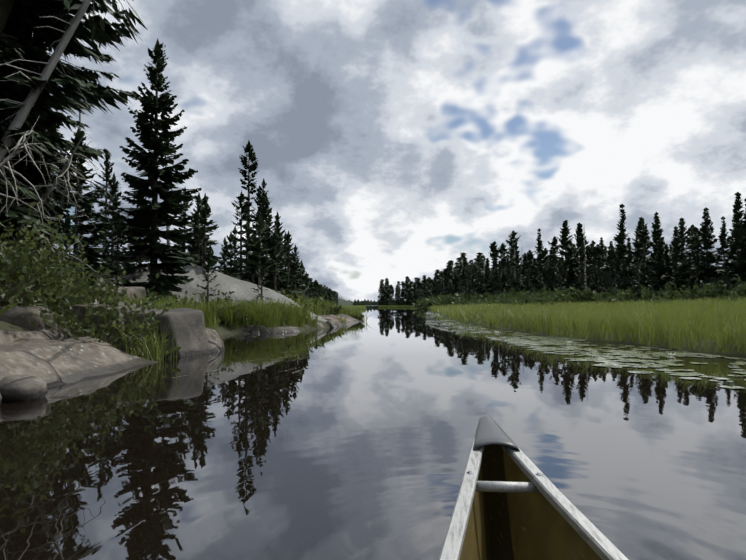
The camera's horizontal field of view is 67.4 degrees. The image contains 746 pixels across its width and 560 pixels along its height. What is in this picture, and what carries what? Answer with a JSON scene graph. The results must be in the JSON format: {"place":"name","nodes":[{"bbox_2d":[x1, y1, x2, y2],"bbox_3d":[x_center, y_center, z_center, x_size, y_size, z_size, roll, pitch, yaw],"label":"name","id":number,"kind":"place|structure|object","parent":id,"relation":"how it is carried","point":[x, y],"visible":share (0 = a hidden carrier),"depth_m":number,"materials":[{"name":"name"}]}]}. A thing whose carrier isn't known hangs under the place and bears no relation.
{"place":"outdoors","nodes":[
{"label":"outdoors","id":0,"kind":"place"},
{"bbox_2d":[0,265,329,341],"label":"rock outcrop","id":1,"kind":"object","parent":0,"point":[227,284],"depth_m":19.60,"materials":[{"name":"grey stone"}]},
{"bbox_2d":[0,375,47,403],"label":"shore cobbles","id":2,"kind":"object","parent":1,"relation":"on","point":[19,388],"visible":0.98,"depth_m":5.00,"materials":[{"name":"stone"}]},
{"bbox_2d":[0,119,58,268],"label":"dead snag","id":3,"kind":"object","parent":1,"relation":"on","point":[18,146],"visible":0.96,"depth_m":7.90,"materials":[{"name":"grey wood"}]},
{"bbox_2d":[2,50,65,242],"bbox_3d":[-9.547,-6.383,12.556,5.283,14.250,5.495,3,-3,-1],"label":"spruce tree","id":4,"kind":"object","parent":1,"relation":"on","point":[59,134],"depth_m":13.13,"materials":[{"name":"green plant"}]},
{"bbox_2d":[0,33,85,286],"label":"spruce tree","id":5,"kind":"object","parent":1,"relation":"on","point":[49,125],"visible":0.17,"depth_m":11.63,"materials":[{"name":"green plant"}]},
{"bbox_2d":[4,29,86,275],"bbox_3d":[-8.681,-2.979,13.396,3.049,7.750,3.009,-2,-3,36],"label":"spruce tree","id":6,"kind":"object","parent":1,"relation":"on","point":[73,217],"visible":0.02,"depth_m":13.43,"materials":[{"name":"green plant"}]},
{"bbox_2d":[0,133,113,280],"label":"dead snag","id":7,"kind":"object","parent":1,"relation":"on","point":[56,180],"visible":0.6,"depth_m":10.67,"materials":[{"name":"grey wood"}]},
{"bbox_2d":[0,0,140,270],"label":"leaning spruce","id":8,"kind":"object","parent":1,"relation":"on","point":[16,17],"visible":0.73,"depth_m":10.75,"materials":[{"name":"green plant"}]},
{"bbox_2d":[0,286,145,330],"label":"shore rocks","id":9,"kind":"object","parent":1,"relation":"on","point":[21,316],"visible":0.17,"depth_m":8.18,"materials":[{"name":"stone"}]},
{"bbox_2d":[0,0,146,174],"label":"dead tree","id":10,"kind":"object","parent":1,"relation":"on","point":[28,102],"visible":0.94,"depth_m":9.69,"materials":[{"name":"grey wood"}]},
{"bbox_2d":[52,128,118,287],"bbox_3d":[-7.952,-1.555,15.160,2.369,5.250,2.534,0,-3,-10],"label":"spruce tree","id":11,"kind":"object","parent":1,"relation":"on","point":[86,204],"visible":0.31,"depth_m":15.15,"materials":[{"name":"green plant"}]},
{"bbox_2d":[85,152,127,273],"bbox_3d":[-12.764,-3.205,26.932,2.037,6.269,2.265,2,-3,-39],"label":"spruce tree","id":12,"kind":"object","parent":1,"relation":"on","point":[108,171],"visible":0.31,"depth_m":26.88,"materials":[{"name":"green plant"}]},
{"bbox_2d":[93,173,134,278],"bbox_3d":[-10.016,-1.821,21.820,1.607,4.850,1.684,-3,-4,44],"label":"spruce tree","id":13,"kind":"object","parent":1,"relation":"on","point":[114,190],"visible":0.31,"depth_m":21.73,"materials":[{"name":"green plant"}]},
{"bbox_2d":[0,302,299,386],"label":"shore rocks","id":14,"kind":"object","parent":1,"relation":"on","point":[50,357],"depth_m":7.69,"materials":[{"name":"stone"}]},
{"bbox_2d":[102,39,203,303],"bbox_3d":[-6.821,-3.226,17.461,3.002,8.850,3.034,1,-3,-19],"label":"spruce tree","id":15,"kind":"object","parent":1,"relation":"on","point":[150,219],"visible":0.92,"depth_m":17.22,"materials":[{"name":"green plant"}]},
{"bbox_2d":[51,198,304,303],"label":"saplings","id":16,"kind":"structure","parent":1,"relation":"on","point":[68,223],"depth_m":16.47,"materials":[{"name":"green plant"}]},
{"bbox_2d":[0,198,363,358],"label":"bank shrubs","id":17,"kind":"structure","parent":1,"relation":"on","point":[38,268],"depth_m":8.84,"materials":[{"name":"green plant"}]},
{"bbox_2d":[173,187,200,252],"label":"spruce tree","id":18,"kind":"object","parent":1,"relation":"on","point":[185,210],"visible":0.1,"depth_m":24.38,"materials":[{"name":"green plant"}]},
{"bbox_2d":[184,217,209,260],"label":"spruce tree","id":19,"kind":"object","parent":1,"relation":"on","point":[188,247],"visible":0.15,"depth_m":23.28,"materials":[{"name":"green plant"}]},
{"bbox_2d":[183,193,217,262],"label":"spruce tree","id":20,"kind":"object","parent":1,"relation":"on","point":[198,248],"visible":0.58,"depth_m":21.54,"materials":[{"name":"green plant"}]},
{"bbox_2d":[191,201,212,266],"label":"spruce tree","id":21,"kind":"object","parent":1,"relation":"on","point":[200,224],"visible":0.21,"depth_m":22.92,"materials":[{"name":"green plant"}]},
{"bbox_2d":[35,267,372,361],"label":"grass tufts","id":22,"kind":"object","parent":1,"relation":"on","point":[298,318],"depth_m":17.22,"materials":[{"name":"green plant"}]},
{"bbox_2d":[188,193,224,269],"bbox_3d":[-6.132,-1.764,20.637,1.232,2.956,1.161,-1,-3,15],"label":"spruce tree","id":23,"kind":"object","parent":1,"relation":"on","point":[205,212],"visible":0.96,"depth_m":20.51,"materials":[{"name":"green plant"}]},
{"bbox_2d":[231,190,251,280],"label":"tall spruce tree","id":24,"kind":"object","parent":1,"relation":"on","point":[241,199],"visible":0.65,"depth_m":28.48,"materials":[{"name":"green plant"}]},
{"bbox_2d":[236,219,256,280],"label":"tall spruce tree","id":25,"kind":"object","parent":1,"relation":"on","point":[247,231],"visible":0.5,"depth_m":25.49,"materials":[{"name":"green plant"}]},
{"bbox_2d":[181,185,313,296],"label":"spruce trees","id":26,"kind":"object","parent":1,"relation":"on","point":[269,263],"visible":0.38,"depth_m":25.68,"materials":[{"name":"green plant"}]},
{"bbox_2d":[238,140,257,280],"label":"thin spruce tree","id":27,"kind":"object","parent":1,"relation":"on","point":[252,158],"visible":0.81,"depth_m":27.43,"materials":[{"name":"green plant"}]},
{"bbox_2d":[250,178,279,282],"bbox_3d":[-5.376,-1.926,27.674,1.697,6.350,1.639,2,-3,-32],"label":"tall spruce tree","id":28,"kind":"object","parent":1,"relation":"on","point":[262,196],"visible":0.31,"depth_m":27.62,"materials":[{"name":"green plant"}]},
{"bbox_2d":[271,223,286,292],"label":"spruce tree","id":29,"kind":"object","parent":1,"relation":"on","point":[279,243],"visible":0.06,"depth_m":30.45,"materials":[{"name":"green plant"}]},
{"bbox_2d":[272,212,294,293],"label":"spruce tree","id":30,"kind":"object","parent":1,"relation":"on","point":[281,237],"visible":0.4,"depth_m":27.83,"materials":[{"name":"green plant"}]},
{"bbox_2d":[279,230,304,300],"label":"spruce tree","id":31,"kind":"object","parent":1,"relation":"on","point":[288,239],"visible":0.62,"depth_m":28.53,"materials":[{"name":"green plant"}]},
{"bbox_2d":[246,318,338,332],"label":"rocks","id":32,"kind":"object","parent":1,"relation":"on","point":[330,323],"depth_m":20.63,"materials":[{"name":"stone"}]},
{"bbox_2d":[289,244,304,294],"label":"spruce tree","id":33,"kind":"object","parent":1,"relation":"on","point":[296,270],"visible":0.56,"depth_m":29.29,"materials":[{"name":"green plant"}]},
{"bbox_2d":[296,260,308,298],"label":"spruce tree","id":34,"kind":"object","parent":1,"relation":"on","point":[302,272],"visible":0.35,"depth_m":30.36,"materials":[{"name":"green plant"}]},
{"bbox_2d":[302,274,313,296],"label":"spruce tree","id":35,"kind":"object","parent":1,"relation":"on","point":[305,286],"visible":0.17,"depth_m":31.35,"materials":[{"name":"green plant"}]},
{"bbox_2d":[320,314,362,325],"bbox_3d":[-1.188,2.108,27.032,2.668,0.890,10.193,0,-3,5],"label":"point rock","id":36,"kind":"object","parent":1,"relation":"on","point":[350,320],"visible":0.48,"depth_m":26.33,"materials":[{"name":"grey stone"}]},
{"bbox_2d":[338,294,352,304],"bbox_3d":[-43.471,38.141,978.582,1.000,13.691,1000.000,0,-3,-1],"label":"distant trees","id":37,"kind":"object","parent":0,"point":[341,302],"visible":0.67,"depth_m":718.00,"materials":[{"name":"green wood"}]},
{"bbox_2d":[0,306,745,559],"bbox_3d":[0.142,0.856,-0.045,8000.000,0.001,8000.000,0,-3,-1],"label":"water","id":38,"kind":"structure","parent":0,"point":[356,444],"depth_m":3.40,"materials":[{"name":"grey liquid"}]},
{"bbox_2d":[173,335,328,377],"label":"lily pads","id":39,"kind":"object","parent":38,"relation":"on","point":[277,358],"visible":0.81,"depth_m":9.08,"materials":[{"name":"beige"}]},
{"bbox_2d":[438,415,627,559],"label":"canoe","id":40,"kind":"object","parent":38,"relation":"on","point":[512,502],"visible":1,"depth_m":1.37,"materials":[{"name":"metal"}]},
{"bbox_2d":[424,313,745,388],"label":"lily pads","id":41,"kind":"object","parent":38,"relation":"on","point":[563,341],"visible":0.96,"depth_m":9.88,"materials":[{"name":"green plant"}]},
{"bbox_2d":[339,305,420,309],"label":"distant grass","id":42,"kind":"structure","parent":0,"point":[353,307],"depth_m":134.48,"materials":[{"name":"green plant"}]},
{"bbox_2d":[32,0,745,301],"label":"sky","id":43,"kind":"structure","parent":0,"point":[394,140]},
{"bbox_2d":[411,307,745,354],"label":"marsh ground","id":44,"kind":"structure","parent":0,"point":[710,350],"depth_m":12.11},
{"bbox_2d":[412,276,745,307],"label":"marsh shrubs","id":45,"kind":"object","parent":44,"relation":"on","point":[708,290],"visible":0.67,"depth_m":65.69,"materials":[{"name":"green plant"}]},
{"bbox_2d":[427,296,745,353],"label":"marsh sedge","id":46,"kind":"object","parent":44,"relation":"on","point":[716,321],"visible":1,"depth_m":14.35,"materials":[{"name":"green plant"}]},
{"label":"forest ground","id":47,"kind":"structure","parent":0,"visible":0},
{"bbox_2d":[73,66,589,290],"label":"dead standing spruces","id":48,"kind":"object","parent":47,"relation":"on","point":[168,228],"visible":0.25,"depth_m":25.74,"materials":[{"name":"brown wood"}]},
{"bbox_2d":[440,192,745,301],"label":"treeline","id":49,"kind":"object","parent":47,"relation":"on","point":[596,258],"visible":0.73,"depth_m":86.57,"materials":[{"name":"green plant"}]},
{"bbox_2d":[480,258,744,293],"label":"forest interior","id":50,"kind":"object","parent":47,"relation":"on","point":[605,276],"visible":0.02,"depth_m":77.79,"materials":[{"name":"green plant"}]},
{"label":"distant far bank","id":51,"kind":"structure","parent":0,"visible":0},
{"bbox_2d":[342,299,406,302],"bbox_3d":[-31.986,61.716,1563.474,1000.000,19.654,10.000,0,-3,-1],"label":"distant trees","id":52,"kind":"object","parent":51,"relation":"on","point":[364,301],"depth_m":1563.76,"materials":[{"name":"green plant"}]},
{"bbox_2d":[349,299,405,305],"bbox_3d":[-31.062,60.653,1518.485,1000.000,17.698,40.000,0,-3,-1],"label":"distant treeline","id":53,"kind":"object","parent":51,"relation":"on","point":[366,303],"visible":0.06,"depth_m":1498.68,"materials":[{"name":"green plant"}]},
{"label":"marsh","id":54,"kind":"structure","parent":0,"visible":0},
{"bbox_2d":[68,243,585,304],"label":"treeline","id":55,"kind":"object","parent":54,"relation":"on","point":[425,288],"visible":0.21,"depth_m":235.75,"materials":[{"name":"green plant"}]}
]}

